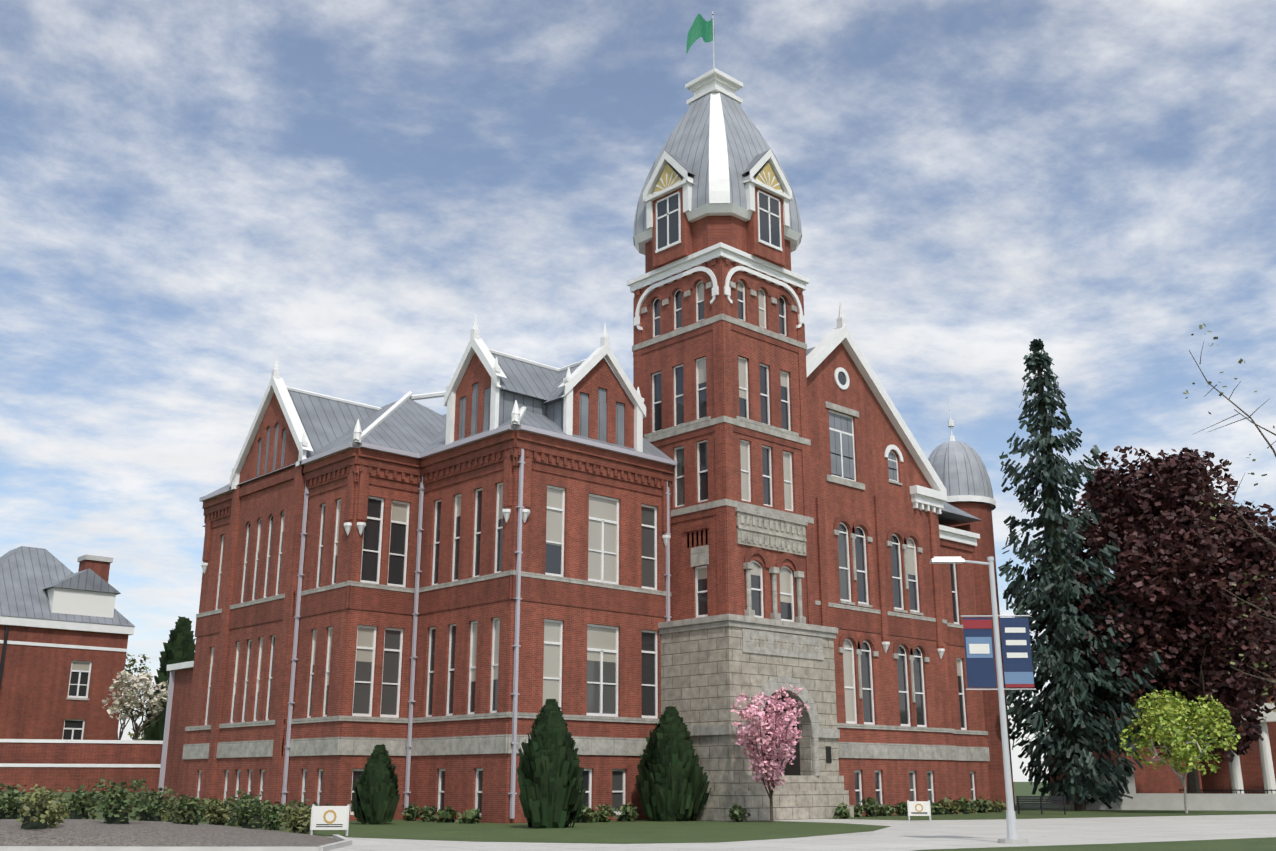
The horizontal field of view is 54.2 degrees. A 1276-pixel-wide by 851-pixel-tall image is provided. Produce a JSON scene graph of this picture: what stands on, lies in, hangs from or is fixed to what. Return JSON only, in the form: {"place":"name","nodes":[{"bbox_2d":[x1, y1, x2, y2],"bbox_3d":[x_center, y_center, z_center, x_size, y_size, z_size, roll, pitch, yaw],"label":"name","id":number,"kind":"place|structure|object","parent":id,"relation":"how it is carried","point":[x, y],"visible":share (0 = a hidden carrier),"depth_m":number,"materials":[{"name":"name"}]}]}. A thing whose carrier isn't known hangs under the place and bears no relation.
{"place":"outdoors","nodes":[
{"label":"outdoors","id":0,"kind":"place"},
{"bbox_2d":[0,782,1106,835],"bbox_3d":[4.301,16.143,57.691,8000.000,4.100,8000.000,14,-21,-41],"label":"ground","id":1,"kind":"structure","parent":0,"point":[416,826],"depth_m":53.23,"materials":[{"name":"green plant"}]},
{"bbox_2d":[0,546,134,739],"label":"brick building","id":2,"kind":"structure","parent":1,"relation":"on","point":[65,632],"depth_m":97.99,"materials":[{"name":"red brick"}]},
{"bbox_2d":[0,739,162,791],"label":"terrace walls","id":3,"kind":"structure","parent":1,"relation":"on","point":[59,764],"depth_m":75.93,"materials":[{"name":"brick"}]},
{"bbox_2d":[117,654,150,739],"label":"tree","id":4,"kind":"object","parent":1,"relation":"on","point":[134,661],"visible":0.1,"depth_m":114.25,"materials":[{"name":"white plant"}]},
{"bbox_2d":[102,669,168,739],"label":"tree","id":5,"kind":"object","parent":1,"relation":"on","point":[127,688],"visible":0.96,"depth_m":95.41,"materials":[{"name":"white plant"}]},
{"bbox_2d":[128,725,145,739],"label":"shrub","id":6,"kind":"object","parent":1,"relation":"on","point":[142,734],"visible":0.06,"depth_m":122.56,"materials":[{"name":"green plant"}]},
{"bbox_2d":[142,616,195,740],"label":"conifer","id":7,"kind":"object","parent":1,"relation":"on","point":[179,646],"visible":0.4,"depth_m":103.22,"materials":[{"name":"green plant"}]},
{"bbox_2d":[0,819,351,850],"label":"mulch bed","id":8,"kind":"object","parent":1,"relation":"on","point":[82,835],"visible":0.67,"depth_m":33.37,"materials":[{"name":"soil"}]},
{"bbox_2d":[350,744,399,824],"bbox_3d":[-10.989,15.217,52.705,2.084,3.381,1.876,14,-21,-41],"label":"arborvitae","id":9,"kind":"object","parent":1,"relation":"on","point":[376,795],"visible":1,"depth_m":52.15,"materials":[{"name":"green plant"}]},
{"bbox_2d":[0,777,1006,834],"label":"shrubs","id":10,"kind":"object","parent":1,"relation":"on","point":[246,810],"visible":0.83,"depth_m":42.33,"materials":[{"name":"green plant"}]},
{"bbox_2d":[157,325,1014,822],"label":"brick building","id":11,"kind":"structure","parent":1,"relation":"on","point":[441,629],"depth_m":61.81,"materials":[{"name":"brick"}]},
{"bbox_2d":[202,347,993,526],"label":"roof","id":12,"kind":"structure","parent":11,"relation":"attached to","point":[537,392],"depth_m":66.98,"materials":[{"name":"grey metal"}]},
{"bbox_2d":[201,301,995,701],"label":"building trim","id":13,"kind":"structure","parent":11,"relation":"attached to","point":[517,415],"depth_m":68.37,"materials":[{"name":"white paint"}]},
{"bbox_2d":[635,706,710,820],"bbox_3d":[1.526,15.621,57.312,3.513,5.289,3.368,14,-21,-41],"label":"arborvitae","id":14,"kind":"object","parent":1,"relation":"on","point":[672,783],"depth_m":56.32,"materials":[{"name":"green plant"}]},
{"bbox_2d":[627,68,853,821],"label":"tower","id":15,"kind":"structure","parent":1,"relation":"on","point":[719,346],"depth_m":64.11,"materials":[{"name":"brick"}]},
{"bbox_2d":[686,12,714,68],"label":"flag","id":16,"kind":"object","parent":15,"relation":"on","point":[701,26],"visible":0.9,"depth_m":73.28,"materials":[{"name":"green fabric"}]},
{"bbox_2d":[730,685,809,822],"bbox_3d":[5.922,14.536,55.210,3.409,6.033,4.952,1,-16,-2],"label":"pink flowering tree","id":17,"kind":"object","parent":1,"relation":"on","point":[781,749],"visible":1,"depth_m":54.63,"materials":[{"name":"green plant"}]},
{"bbox_2d":[998,339,1164,810],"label":"blue spruce","id":18,"kind":"object","parent":1,"relation":"on","point":[1073,724],"visible":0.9,"depth_m":78.95,"materials":[{"name":"green plant"}]},
{"bbox_2d":[1025,446,1275,793],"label":"purple beech","id":19,"kind":"object","parent":1,"relation":"on","point":[1177,564],"visible":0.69,"depth_m":78.24,"materials":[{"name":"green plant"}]},
{"bbox_2d":[1047,672,1275,810],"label":"building","id":20,"kind":"structure","parent":1,"relation":"on","point":[1246,782],"depth_m":84.09,"materials":[{"name":"brick"}]},
{"bbox_2d":[0,0,1275,781],"label":"sky","id":21,"kind":"structure","parent":0,"point":[196,195],"materials":[{"name":"blue"}]},
{"bbox_2d":[324,814,1275,850],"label":"pavement","id":22,"kind":"structure","parent":0,"point":[905,835],"depth_m":39.89,"materials":[{"name":"grey concrete"}]},
{"bbox_2d":[323,810,1275,850],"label":"lawns","id":23,"kind":"structure","parent":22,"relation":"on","point":[707,832],"depth_m":42.04,"materials":[{"name":"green plant"}]},
{"bbox_2d":[310,804,349,835],"bbox_3d":[-10.134,12.988,40.995,1.255,1.000,0.085,0,-16,1],"label":"lawn sign","id":24,"kind":"object","parent":23,"relation":"on","point":[329,817],"visible":0.92,"depth_m":40.98,"materials":[{"name":"grey plastic"}]},
{"bbox_2d":[516,699,585,828],"bbox_3d":[-3.510,13.353,48.924,2.789,5.100,2.628,5,-17,-16],"label":"arborvitae","id":25,"kind":"object","parent":23,"relation":"on","point":[550,778],"visible":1,"depth_m":48.02,"materials":[{"name":"green plant"}]},
{"bbox_2d":[1016,796,1065,814],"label":"bench","id":26,"kind":"object","parent":23,"relation":"on","point":[1040,798],"visible":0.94,"depth_m":68.18,"materials":[{"name":"black metal"}]},
{"bbox_2d":[1119,689,1240,812],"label":"young maple","id":27,"kind":"object","parent":23,"relation":"on","point":[1173,732],"visible":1,"depth_m":70.48,"materials":[{"name":"green plant"}]},
{"bbox_2d":[1183,323,1275,711],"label":"sparse tree","id":28,"kind":"object","parent":23,"relation":"on","point":[1256,665],"visible":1,"depth_m":30.02,"materials":[{"name":"brown plant"}]},
{"bbox_2d":[907,800,930,821],"bbox_3d":[12.600,17.265,55.830,1.003,0.920,0.083,-4,-16,13],"label":"lawn sign","id":29,"kind":"object","parent":22,"relation":"on","point":[919,808],"visible":0.92,"depth_m":55.82,"materials":[{"name":"grey plastic"}]},
{"bbox_2d":[930,557,1035,843],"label":"lamp post banners","id":30,"kind":"object","parent":22,"relation":"on","point":[1016,652],"visible":1,"depth_m":37.77,"materials":[{"name":"painted metal"},{"name":"fabric"}]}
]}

